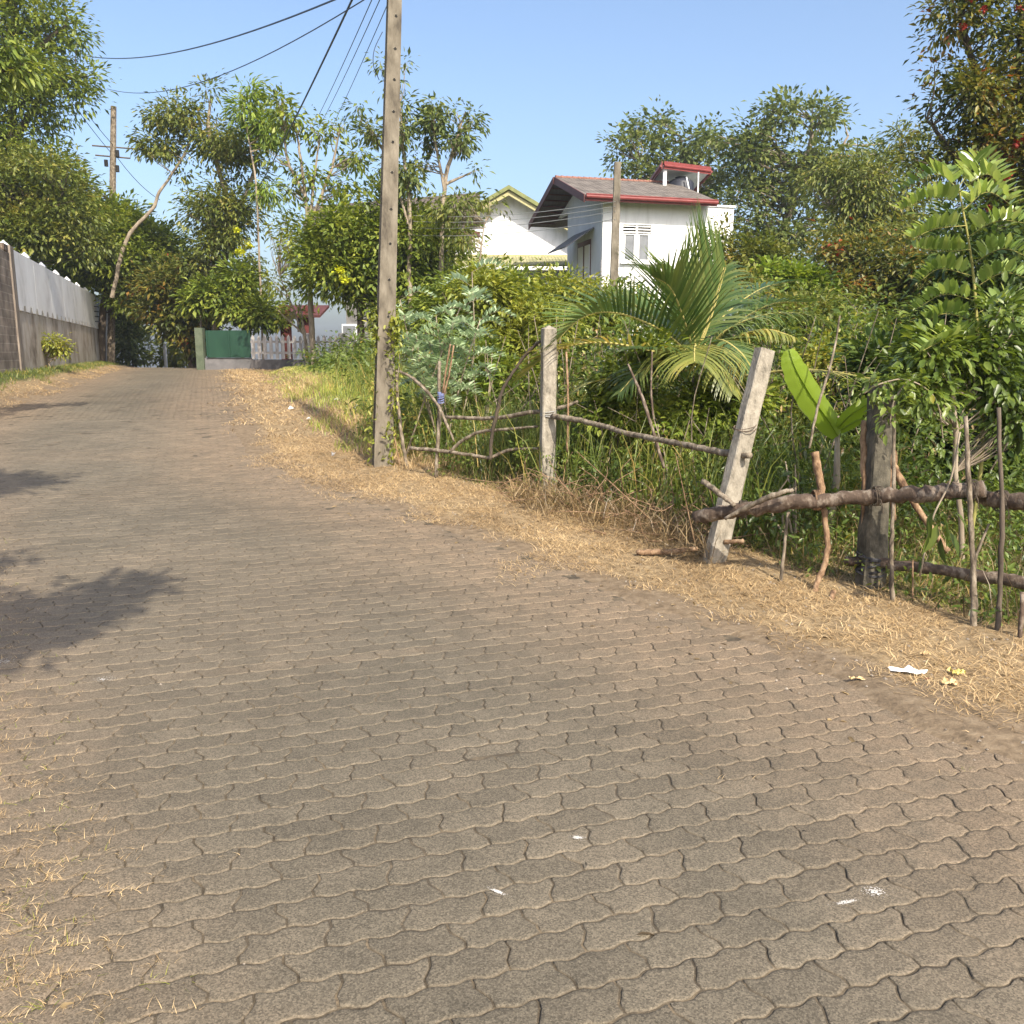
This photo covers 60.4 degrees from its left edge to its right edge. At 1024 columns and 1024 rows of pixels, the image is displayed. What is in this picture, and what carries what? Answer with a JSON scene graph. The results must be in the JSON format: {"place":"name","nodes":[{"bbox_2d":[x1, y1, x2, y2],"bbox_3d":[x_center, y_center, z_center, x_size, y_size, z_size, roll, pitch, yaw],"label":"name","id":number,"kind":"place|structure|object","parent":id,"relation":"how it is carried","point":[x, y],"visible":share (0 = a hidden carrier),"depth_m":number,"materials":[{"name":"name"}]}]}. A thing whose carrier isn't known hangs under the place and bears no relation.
{"place":"outdoors","nodes":[
{"label":"outdoors","id":0,"kind":"place"},
{"bbox_2d":[257,364,715,456],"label":"roadside grass","id":1,"kind":"structure","parent":0,"point":[325,385],"depth_m":15.71,"materials":[{"name":"green plant"}]},
{"bbox_2d":[0,367,1023,1023],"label":"road","id":2,"kind":"structure","parent":0,"point":[456,997],"depth_m":3.31,"materials":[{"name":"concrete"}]},
{"bbox_2d":[0,524,911,1022],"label":"dry grass tufts","id":3,"kind":"object","parent":2,"relation":"on","point":[52,948],"visible":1,"depth_m":2.54,"materials":[{"name":"plant"}]},
{"bbox_2d":[0,542,974,1023],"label":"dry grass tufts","id":4,"kind":"object","parent":2,"relation":"on","point":[74,916],"visible":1,"depth_m":2.51,"materials":[{"name":"yellow plant"}]},
{"bbox_2d":[88,464,1023,968],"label":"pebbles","id":5,"kind":"object","parent":2,"relation":"on","point":[730,600],"visible":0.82,"depth_m":5.49,"materials":[{"name":"grey stone"}]},
{"bbox_2d":[0,362,1023,772],"bbox_3d":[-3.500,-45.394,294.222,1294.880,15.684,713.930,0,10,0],"label":"ground","id":6,"kind":"structure","parent":0,"point":[950,726],"depth_m":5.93,"materials":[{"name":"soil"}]},
{"bbox_2d":[0,243,24,371],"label":"block wall","id":7,"kind":"structure","parent":6,"relation":"on","point":[11,352],"depth_m":21.45,"materials":[{"name":"concrete"}]},
{"bbox_2d":[0,29,59,110],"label":"tree","id":8,"kind":"object","parent":6,"relation":"on","point":[24,81],"visible":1,"depth_m":22.37,"materials":[{"name":"green plant"}]},
{"bbox_2d":[0,240,99,369],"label":"panel wall","id":9,"kind":"structure","parent":6,"relation":"on","point":[49,301],"depth_m":27.74,"materials":[{"name":"paint"}]},
{"bbox_2d":[41,330,78,366],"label":"bush","id":10,"kind":"object","parent":6,"relation":"on","point":[54,351],"visible":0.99,"depth_m":25.92,"materials":[{"name":"green plant"}]},
{"bbox_2d":[0,360,120,390],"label":"bank grass","id":11,"kind":"structure","parent":6,"relation":"on","point":[80,366],"depth_m":25.14,"materials":[{"name":"plant"}]},
{"bbox_2d":[0,0,121,244],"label":"tall tree","id":12,"kind":"object","parent":6,"relation":"on","point":[60,67],"visible":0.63,"depth_m":37.91,"materials":[{"name":"green plant"}]},
{"bbox_2d":[0,134,135,278],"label":"olive tree","id":13,"kind":"object","parent":6,"relation":"on","point":[32,214],"visible":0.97,"depth_m":34.41,"materials":[{"name":"green plant"}]},
{"bbox_2d":[92,106,132,363],"bbox_3d":[-18.115,-12.486,40.387,1.934,11.534,0.518,0,10,0],"label":"pole","id":14,"kind":"object","parent":6,"relation":"on","point":[113,156],"visible":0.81,"depth_m":39.79,"materials":[{"name":"grey concrete"}]},
{"bbox_2d":[27,151,198,360],"bbox_3d":[-18.637,-11.434,40.088,9.414,9.513,5.910,0,10,0],"label":"bushy tree","id":15,"kind":"object","parent":6,"relation":"on","point":[151,237],"visible":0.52,"depth_m":39.14,"materials":[{"name":"green plant"}]},
{"bbox_2d":[98,289,166,367],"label":"shrub","id":16,"kind":"object","parent":6,"relation":"on","point":[127,338],"visible":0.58,"depth_m":46.61,"materials":[{"name":"green plant"}]},
{"bbox_2d":[135,339,187,367],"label":"shrub","id":17,"kind":"object","parent":6,"relation":"on","point":[173,360],"visible":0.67,"depth_m":45.78,"materials":[{"name":"green plant"}]},
{"bbox_2d":[115,239,236,367],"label":"round tree","id":18,"kind":"object","parent":6,"relation":"on","point":[154,292],"visible":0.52,"depth_m":37.67,"materials":[{"name":"green plant"}]},
{"bbox_2d":[110,68,281,329],"bbox_3d":[-13.148,-11.813,36.465,7.496,12.067,4.636,0,10,0],"label":"vine covered tree","id":19,"kind":"object","parent":6,"relation":"on","point":[224,214],"visible":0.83,"depth_m":35.68,"materials":[{"name":"green plant"}]},
{"bbox_2d":[194,328,205,369],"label":"gate pillar","id":20,"kind":"structure","parent":6,"relation":"on","point":[200,346],"depth_m":34.49,"materials":[{"name":"concrete"}]},
{"bbox_2d":[205,330,251,369],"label":"green gate","id":21,"kind":"structure","parent":6,"relation":"on","point":[228,349],"depth_m":34.52,"materials":[{"name":"metal"}]},
{"bbox_2d":[166,251,293,343],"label":"tree","id":22,"kind":"object","parent":6,"relation":"on","point":[240,306],"visible":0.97,"depth_m":34.91,"materials":[{"name":"green plant"}]},
{"bbox_2d":[219,72,291,358],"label":"light sapling","id":23,"kind":"object","parent":6,"relation":"on","point":[261,196],"visible":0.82,"depth_m":33.99,"materials":[{"name":"green plant"}]},
{"bbox_2d":[245,202,314,364],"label":"slender tree","id":24,"kind":"object","parent":6,"relation":"on","point":[302,331],"visible":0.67,"depth_m":30.06,"materials":[{"name":"green plant"}]},
{"bbox_2d":[250,333,368,369],"bbox_3d":[-7.902,-6.149,34.466,4.641,1.681,0.260,0,10,0],"label":"picket fence","id":25,"kind":"object","parent":6,"relation":"on","point":[277,363],"visible":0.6,"depth_m":34.38,"materials":[{"name":"paint"}]},
{"bbox_2d":[249,81,379,364],"bbox_3d":[-6.308,-9.119,28.810,4.287,9.304,2.480,0,10,0],"label":"slender tree","id":26,"kind":"object","parent":6,"relation":"on","point":[279,111],"visible":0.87,"depth_m":28.35,"materials":[{"name":"green plant"}]},
{"bbox_2d":[276,193,479,360],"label":"shaded house","id":27,"kind":"structure","parent":6,"relation":"on","point":[351,323],"depth_m":37.31,"materials":[{"name":"white paint"}]},
{"bbox_2d":[261,163,497,352],"bbox_3d":[-4.124,-7.573,28.263,7.436,6.341,5.015,0,10,0],"label":"dense bush","id":28,"kind":"object","parent":6,"relation":"on","point":[352,242],"visible":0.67,"depth_m":27.35,"materials":[{"name":"green plant"}]},
{"bbox_2d":[277,370,495,470],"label":"dry grass","id":29,"kind":"structure","parent":6,"relation":"on","point":[430,461],"depth_m":13.61,"materials":[{"name":"plant"}]},
{"bbox_2d":[372,0,401,467],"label":"utility pole","id":30,"kind":"object","parent":6,"relation":"on","point":[387,272],"visible":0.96,"depth_m":10.45,"materials":[{"name":"concrete"}]},
{"bbox_2d":[87,0,334,58],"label":"power cable","id":31,"kind":"object","parent":30,"relation":"attached to","point":[315,7],"visible":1,"depth_m":14.20,"materials":[{"name":"black rubber"}]},
{"bbox_2d":[258,0,352,187],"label":"power cable","id":32,"kind":"object","parent":30,"relation":"attached to","point":[336,32],"visible":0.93,"depth_m":18.94,"materials":[{"name":"black rubber"}]},
{"bbox_2d":[361,300,407,465],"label":"climbing vine","id":33,"kind":"object","parent":30,"relation":"attached to","point":[393,336],"visible":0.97,"depth_m":10.67,"materials":[{"name":"green plant"}]},
{"bbox_2d":[338,46,436,346],"bbox_3d":[-3.757,-9.043,26.714,2.957,9.635,1.748,0,10,0],"label":"slender tree","id":34,"kind":"object","parent":6,"relation":"on","point":[374,139],"visible":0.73,"depth_m":26.31,"materials":[{"name":"green plant"}]},
{"bbox_2d":[395,370,408,466],"bbox_3d":[-1.358,-1.133,10.790,0.068,1.211,0.236,-9,14,-42],"label":"stake","id":35,"kind":"object","parent":6,"relation":"on","point":[400,424],"visible":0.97,"depth_m":10.79,"materials":[{"name":"brown wood"}]},
{"bbox_2d":[434,361,440,477],"bbox_3d":[-0.849,-1.043,10.120,0.058,1.364,0.158,6,12,28],"label":"stake","id":36,"kind":"object","parent":6,"relation":"on","point":[436,471],"visible":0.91,"depth_m":10.11,"materials":[{"name":"brown wood"}]},
{"bbox_2d":[409,446,538,458],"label":"bent branch","id":37,"kind":"object","parent":36,"relation":"attached to","point":[459,453],"visible":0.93,"depth_m":9.83,"materials":[{"name":"brown wood"}]},
{"bbox_2d":[371,257,515,455],"bbox_3d":[-0.853,-1.945,11.261,1.914,2.539,0.976,2,10,11],"label":"silvery shrub","id":38,"kind":"object","parent":6,"relation":"on","point":[425,362],"visible":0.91,"depth_m":11.15,"materials":[{"name":"green plant"}]},
{"bbox_2d":[402,90,494,342],"bbox_3d":[-1.990,-8.573,27.416,3.050,8.552,2.471,0,10,0],"label":"slender tree","id":39,"kind":"object","parent":6,"relation":"on","point":[432,128],"visible":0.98,"depth_m":26.82,"materials":[{"name":"green plant"}]},
{"bbox_2d":[415,182,512,264],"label":"hanging bush","id":40,"kind":"object","parent":6,"relation":"on","point":[447,210],"visible":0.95,"depth_m":25.83,"materials":[{"name":"green plant"}]},
{"bbox_2d":[373,252,587,344],"bbox_3d":[-0.672,-4.494,20.590,5.023,3.143,2.877,0,10,0],"label":"leafy shrub","id":41,"kind":"object","parent":6,"relation":"on","point":[426,302],"visible":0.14,"depth_m":19.94,"materials":[{"name":"green plant"}]},
{"bbox_2d":[464,336,513,427],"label":"broad leaf plant","id":42,"kind":"object","parent":6,"relation":"on","point":[496,364],"visible":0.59,"depth_m":11.78,"materials":[{"name":"green plant"}]},
{"bbox_2d":[424,334,570,420],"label":"leafy shrub","id":43,"kind":"object","parent":6,"relation":"on","point":[503,371],"visible":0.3,"depth_m":12.62,"materials":[{"name":"green plant"}]},
{"bbox_2d":[453,185,567,289],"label":"gabled house","id":44,"kind":"structure","parent":6,"relation":"on","point":[528,247],"depth_m":44.16,"materials":[{"name":"paint"}]},
{"bbox_2d":[5,453,1015,1007],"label":"leaf litter","id":45,"kind":"object","parent":6,"relation":"on","point":[851,739],"visible":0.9,"depth_m":5.27,"materials":[{"name":"brown plant"}]},
{"bbox_2d":[445,397,588,483],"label":"grass clump","id":46,"kind":"object","parent":6,"relation":"on","point":[513,421],"visible":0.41,"depth_m":10.01,"materials":[{"name":"green plant"}]},
{"bbox_2d":[436,249,599,374],"bbox_3d":[0.115,-2.683,13.724,2.597,2.680,2.396,0,10,0],"label":"leafy shrub","id":47,"kind":"object","parent":6,"relation":"on","point":[521,321],"visible":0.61,"depth_m":13.43,"materials":[{"name":"green plant"}]},
{"bbox_2d":[539,325,556,494],"bbox_3d":[0.374,-0.978,9.072,0.180,1.854,0.176,0,10,0],"label":"fence post","id":48,"kind":"object","parent":6,"relation":"on","point":[548,385],"visible":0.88,"depth_m":8.99,"materials":[{"name":"concrete"}]},
{"bbox_2d":[445,400,577,420],"bbox_3d":[-0.069,-1.097,9.477,1.814,0.271,0.105,8,13,37],"label":"pale rail","id":49,"kind":"object","parent":48,"relation":"attached to","point":[527,412],"visible":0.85,"depth_m":9.46,"materials":[{"name":"brown wood"}]},
{"bbox_2d":[488,340,540,459],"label":"bent branch","id":50,"kind":"object","parent":48,"relation":"attached to","point":[522,358],"visible":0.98,"depth_m":9.39,"materials":[{"name":"brown plant"}]},
{"bbox_2d":[523,305,587,413],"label":"broad leaf plant","id":51,"kind":"object","parent":6,"relation":"on","point":[562,359],"visible":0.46,"depth_m":11.53,"materials":[{"name":"green plant"}]},
{"bbox_2d":[518,260,660,378],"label":"leafy shrub","id":52,"kind":"object","parent":6,"relation":"on","point":[567,280],"visible":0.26,"depth_m":16.29,"materials":[{"name":"green plant"}]},
{"bbox_2d":[607,162,620,356],"bbox_3d":[2.456,-5.725,21.320,0.244,5.204,0.220,0,10,0],"label":"service pole","id":53,"kind":"object","parent":6,"relation":"on","point":[614,263],"visible":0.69,"depth_m":21.03,"materials":[{"name":"wood"}]},
{"bbox_2d":[320,341,934,538],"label":"tall weeds","id":54,"kind":"object","parent":6,"relation":"on","point":[751,473],"visible":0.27,"depth_m":8.49,"materials":[{"name":"green plant"}]},
{"bbox_2d":[566,322,689,476],"bbox_3d":[1.242,-1.052,9.503,1.289,1.998,1.144,0,10,0],"label":"leafy shrub","id":55,"kind":"object","parent":6,"relation":"on","point":[606,414],"visible":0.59,"depth_m":9.39,"materials":[{"name":"green plant"}]},
{"bbox_2d":[465,452,817,588],"bbox_3d":[0.912,-0.226,8.008,1.785,0.894,4.158,-6,12,-30],"label":"dry brush","id":56,"kind":"object","parent":6,"relation":"on","point":[554,502],"depth_m":7.80,"materials":[{"name":"beige plant"}]},
{"bbox_2d":[627,364,665,468],"bbox_3d":[1.203,-0.865,7.916,0.451,0.924,0.041,10,14,44],"label":"stake","id":57,"kind":"object","parent":6,"relation":"on","point":[648,417],"visible":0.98,"depth_m":7.88,"materials":[{"name":"brown wood"}]},
{"bbox_2d":[286,268,1023,550],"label":"undergrowth","id":58,"kind":"object","parent":6,"relation":"on","point":[331,362],"visible":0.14,"depth_m":11.21,"materials":[{"name":"green plant"}]},
{"bbox_2d":[643,420,692,494],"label":"broad leaf plant","id":59,"kind":"object","parent":6,"relation":"on","point":[662,433],"visible":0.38,"depth_m":8.61,"materials":[{"name":"green plant"}]},
{"bbox_2d":[351,324,986,540],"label":"withered leaves","id":60,"kind":"object","parent":6,"relation":"on","point":[842,451],"visible":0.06,"depth_m":8.80,"materials":[{"name":"plant"}]},
{"bbox_2d":[595,95,748,205],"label":"rubber tree","id":61,"kind":"object","parent":6,"relation":"on","point":[685,155],"visible":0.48,"depth_m":46.75,"materials":[{"name":"green plant"}]},
{"bbox_2d":[343,387,1023,629],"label":"grass","id":62,"kind":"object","parent":6,"relation":"on","point":[1020,532],"visible":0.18,"depth_m":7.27,"materials":[{"name":"green plant"}]},
{"bbox_2d":[891,453,950,553],"bbox_3d":[2.725,-0.145,6.036,0.159,0.812,0.574,-9,14,-40],"label":"prop","id":63,"kind":"object","parent":62,"relation":"on","point":[902,482],"visible":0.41,"depth_m":5.99,"materials":[{"name":"beige wood"}]},
{"bbox_2d":[508,199,878,470],"bbox_3d":[2.351,-1.818,9.591,3.855,3.022,3.729,6,12,29],"label":"coconut palm","id":64,"kind":"object","parent":6,"relation":"on","point":[697,303],"visible":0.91,"depth_m":9.16,"materials":[{"name":"green plant"}]},
{"bbox_2d":[396,292,1008,518],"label":"dead stems","id":65,"kind":"object","parent":6,"relation":"on","point":[849,396],"visible":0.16,"depth_m":9.12,"materials":[{"name":"plant"}]},
{"bbox_2d":[630,371,788,491],"bbox_3d":[2.017,-0.761,9.223,1.612,1.532,1.095,0,10,0],"label":"leafy shrub","id":66,"kind":"object","parent":6,"relation":"on","point":[705,402],"visible":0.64,"depth_m":9.01,"materials":[{"name":"green plant"}]},
{"bbox_2d":[702,347,774,563],"bbox_3d":[1.704,-0.359,6.665,0.615,1.751,0.161,-5,12,-27],"label":"fence post","id":67,"kind":"object","parent":6,"relation":"on","point":[737,465],"visible":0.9,"depth_m":6.62,"materials":[{"name":"concrete"}]},
{"bbox_2d":[550,413,752,458],"bbox_3d":[1.148,-0.698,7.785,0.179,0.186,2.852,-6,12,-28],"label":"pale rail","id":68,"kind":"object","parent":67,"relation":"attached to","point":[707,449],"visible":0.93,"depth_m":7.69,"materials":[{"name":"grey wood"}]},
{"bbox_2d":[689,211,811,308],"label":"leafy shrub","id":69,"kind":"object","parent":6,"relation":"on","point":[747,250],"visible":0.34,"depth_m":20.92,"materials":[{"name":"green plant"}]},
{"bbox_2d":[751,324,801,459],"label":"broad leaf plant","id":70,"kind":"object","parent":6,"relation":"on","point":[778,354],"visible":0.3,"depth_m":10.21,"materials":[{"name":"green plant"}]},
{"bbox_2d":[762,457,809,549],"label":"broad leaf plant","id":71,"kind":"object","parent":6,"relation":"on","point":[788,484],"visible":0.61,"depth_m":7.04,"materials":[{"name":"green plant"}]},
{"bbox_2d":[699,252,879,356],"bbox_3d":[4.674,-3.058,15.287,3.144,2.903,2.186,0,10,0],"label":"leafy shrub","id":72,"kind":"object","parent":6,"relation":"on","point":[823,304],"visible":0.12,"depth_m":14.82,"materials":[{"name":"green plant"}]},
{"bbox_2d":[691,83,898,265],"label":"rubber tree","id":73,"kind":"object","parent":6,"relation":"on","point":[755,152],"visible":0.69,"depth_m":42.82,"materials":[{"name":"green plant"}]},
{"bbox_2d":[745,254,853,306],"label":"creeper","id":74,"kind":"object","parent":6,"relation":"on","point":[799,270],"visible":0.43,"depth_m":18.15,"materials":[{"name":"green plant"}]},
{"bbox_2d":[740,317,866,452],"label":"leafy shrub","id":75,"kind":"object","parent":6,"relation":"on","point":[808,362],"visible":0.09,"depth_m":11.11,"materials":[{"name":"green plant"}]},
{"bbox_2d":[811,451,830,591],"bbox_3d":[2.089,0.102,5.941,0.158,1.004,0.307,2,10,9],"label":"stake","id":76,"kind":"object","parent":6,"relation":"on","point":[817,469],"visible":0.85,"depth_m":5.98,"materials":[{"name":"beige wood"}]},
{"bbox_2d":[808,316,840,448],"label":"long twig","id":77,"kind":"object","parent":6,"relation":"on","point":[820,397],"visible":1,"depth_m":6.38,"materials":[{"name":"brown wood"}]},
{"bbox_2d":[781,348,915,542],"bbox_3d":[2.627,-0.469,6.901,0.936,1.604,0.752,6,12,28],"label":"banana plant","id":78,"kind":"object","parent":6,"relation":"on","point":[803,386],"visible":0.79,"depth_m":6.80,"materials":[{"name":"green plant"}]},
{"bbox_2d":[782,108,947,277],"bbox_3d":[13.234,-9.884,32.779,6.363,9.420,4.584,0,10,0],"label":"olive back tree","id":79,"kind":"object","parent":6,"relation":"on","point":[861,191],"visible":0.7,"depth_m":31.81,"materials":[{"name":"green plant"}]},
{"bbox_2d":[785,205,953,338],"bbox_3d":[9.482,-5.597,23.373,5.454,4.901,3.630,0,10,0],"label":"dark tree","id":80,"kind":"object","parent":6,"relation":"on","point":[855,263],"visible":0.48,"depth_m":22.79,"materials":[{"name":"green plant"}]},
{"bbox_2d":[855,382,893,589],"bbox_3d":[2.463,-0.128,5.969,0.212,1.492,0.241,0,10,0],"label":"fence post","id":81,"kind":"object","parent":6,"relation":"on","point":[872,540],"visible":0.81,"depth_m":5.93,"materials":[{"name":"concrete"}]},
{"bbox_2d":[860,420,866,523],"bbox_3d":[2.390,-0.177,6.016,0.057,0.896,0.138,0,10,0],"label":"bark strip","id":82,"kind":"object","parent":81,"relation":"hanging from","point":[863,452],"visible":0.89,"depth_m":5.96,"materials":[{"name":"beige wood"}]},
{"bbox_2d":[843,359,964,467],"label":"climbing sprig","id":83,"kind":"object","parent":81,"relation":"on","point":[885,395],"visible":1,"depth_m":5.68,"materials":[{"name":"green plant"}]},
{"bbox_2d":[844,556,1023,589],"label":"log rail","id":84,"kind":"object","parent":81,"relation":"attached to","point":[1013,580],"visible":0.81,"depth_m":5.62,"materials":[{"name":"brown wood"}]},
{"bbox_2d":[889,399,895,601],"bbox_3d":[2.467,-0.013,5.712,0.061,1.414,0.274,0,10,0],"label":"stake","id":85,"kind":"object","parent":6,"relation":"on","point":[891,566],"visible":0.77,"depth_m":5.68,"materials":[{"name":"brown wood"}]},
{"bbox_2d":[692,480,986,523],"bbox_3d":[2.107,-0.058,5.901,1.907,0.481,0.223,7,12,34],"label":"log rail","id":86,"kind":"object","parent":85,"relation":"attached to","point":[925,493],"visible":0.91,"depth_m":5.82,"materials":[{"name":"brown wood"}]},
{"bbox_2d":[724,488,793,519],"bbox_3d":[1.677,-0.050,6.003,0.474,0.268,0.061,7,12,34],"label":"branch rail","id":87,"kind":"object","parent":86,"relation":"on","point":[765,498],"visible":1,"depth_m":5.97,"materials":[{"name":"brown wood"}]},
{"bbox_2d":[918,432,966,575],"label":"broad leaf sprig","id":88,"kind":"object","parent":86,"relation":"on","point":[933,534],"visible":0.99,"depth_m":5.33,"materials":[{"name":"green plant"}]},
{"bbox_2d":[976,491,1023,509],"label":"log rail","id":89,"kind":"object","parent":86,"relation":"attached to","point":[1015,501],"visible":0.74,"depth_m":5.22,"materials":[{"name":"brown wood"}]},
{"bbox_2d":[810,316,1023,506],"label":"leafy shrub","id":90,"kind":"object","parent":6,"relation":"on","point":[854,362],"visible":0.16,"depth_m":8.74,"materials":[{"name":"green plant"}]},
{"bbox_2d":[849,270,1023,562],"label":"leafy shrub","id":91,"kind":"object","parent":6,"relation":"on","point":[963,358],"visible":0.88,"depth_m":6.05,"materials":[{"name":"green plant"}]},
{"bbox_2d":[864,182,1023,391],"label":"leafy shrub","id":92,"kind":"object","parent":6,"relation":"on","point":[1002,254],"visible":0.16,"depth_m":10.91,"materials":[{"name":"green plant"}]},
{"bbox_2d":[879,0,1023,254],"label":"red fruited tree","id":93,"kind":"object","parent":6,"relation":"on","point":[992,90],"visible":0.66,"depth_m":15.65,"materials":[{"name":"green plant"}]},
{"bbox_2d":[892,143,1023,568],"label":"feathery shrub","id":94,"kind":"object","parent":6,"relation":"on","point":[939,190],"visible":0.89,"depth_m":6.13,"materials":[{"name":"green plant"}]},
{"bbox_2d":[963,416,977,625],"bbox_3d":[2.726,0.098,5.205,0.069,1.315,0.242,-3,11,-16],"label":"stake","id":95,"kind":"object","parent":6,"relation":"on","point":[973,589],"visible":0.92,"depth_m":5.21,"materials":[{"name":"brown wood"}]},
{"bbox_2d":[994,407,1004,630],"bbox_3d":[2.826,0.072,5.096,0.053,1.337,0.227,0,10,-3],"label":"stake","id":96,"kind":"object","parent":6,"relation":"on","point":[998,619],"visible":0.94,"depth_m":5.08,"materials":[{"name":"brown wood"}]},
{"bbox_2d":[0,0,1023,367],"label":"sky","id":97,"kind":"structure","parent":0,"point":[549,75],"materials":[{"name":"blue"}]},
{"bbox_2d":[528,161,735,366],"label":"white house","id":98,"kind":"structure","parent":0,"point":[656,210],"depth_m":34.24,"materials":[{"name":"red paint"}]},
{"bbox_2d":[577,239,590,284],"bbox_3d":[2.907,-10.046,35.686,0.045,1.800,1.700,-3,11,-14],"label":"side window","id":99,"kind":"structure","parent":98,"relation":"in","point":[583,248],"depth_m":35.51,"materials":[{"name":"grey glass"}]},
{"bbox_2d":[622,225,650,261],"bbox_3d":[4.786,-10.349,33.951,1.158,1.375,0.120,-3,11,-14],"label":"window","id":100,"kind":"structure","parent":98,"relation":"in","point":[635,237],"depth_m":33.92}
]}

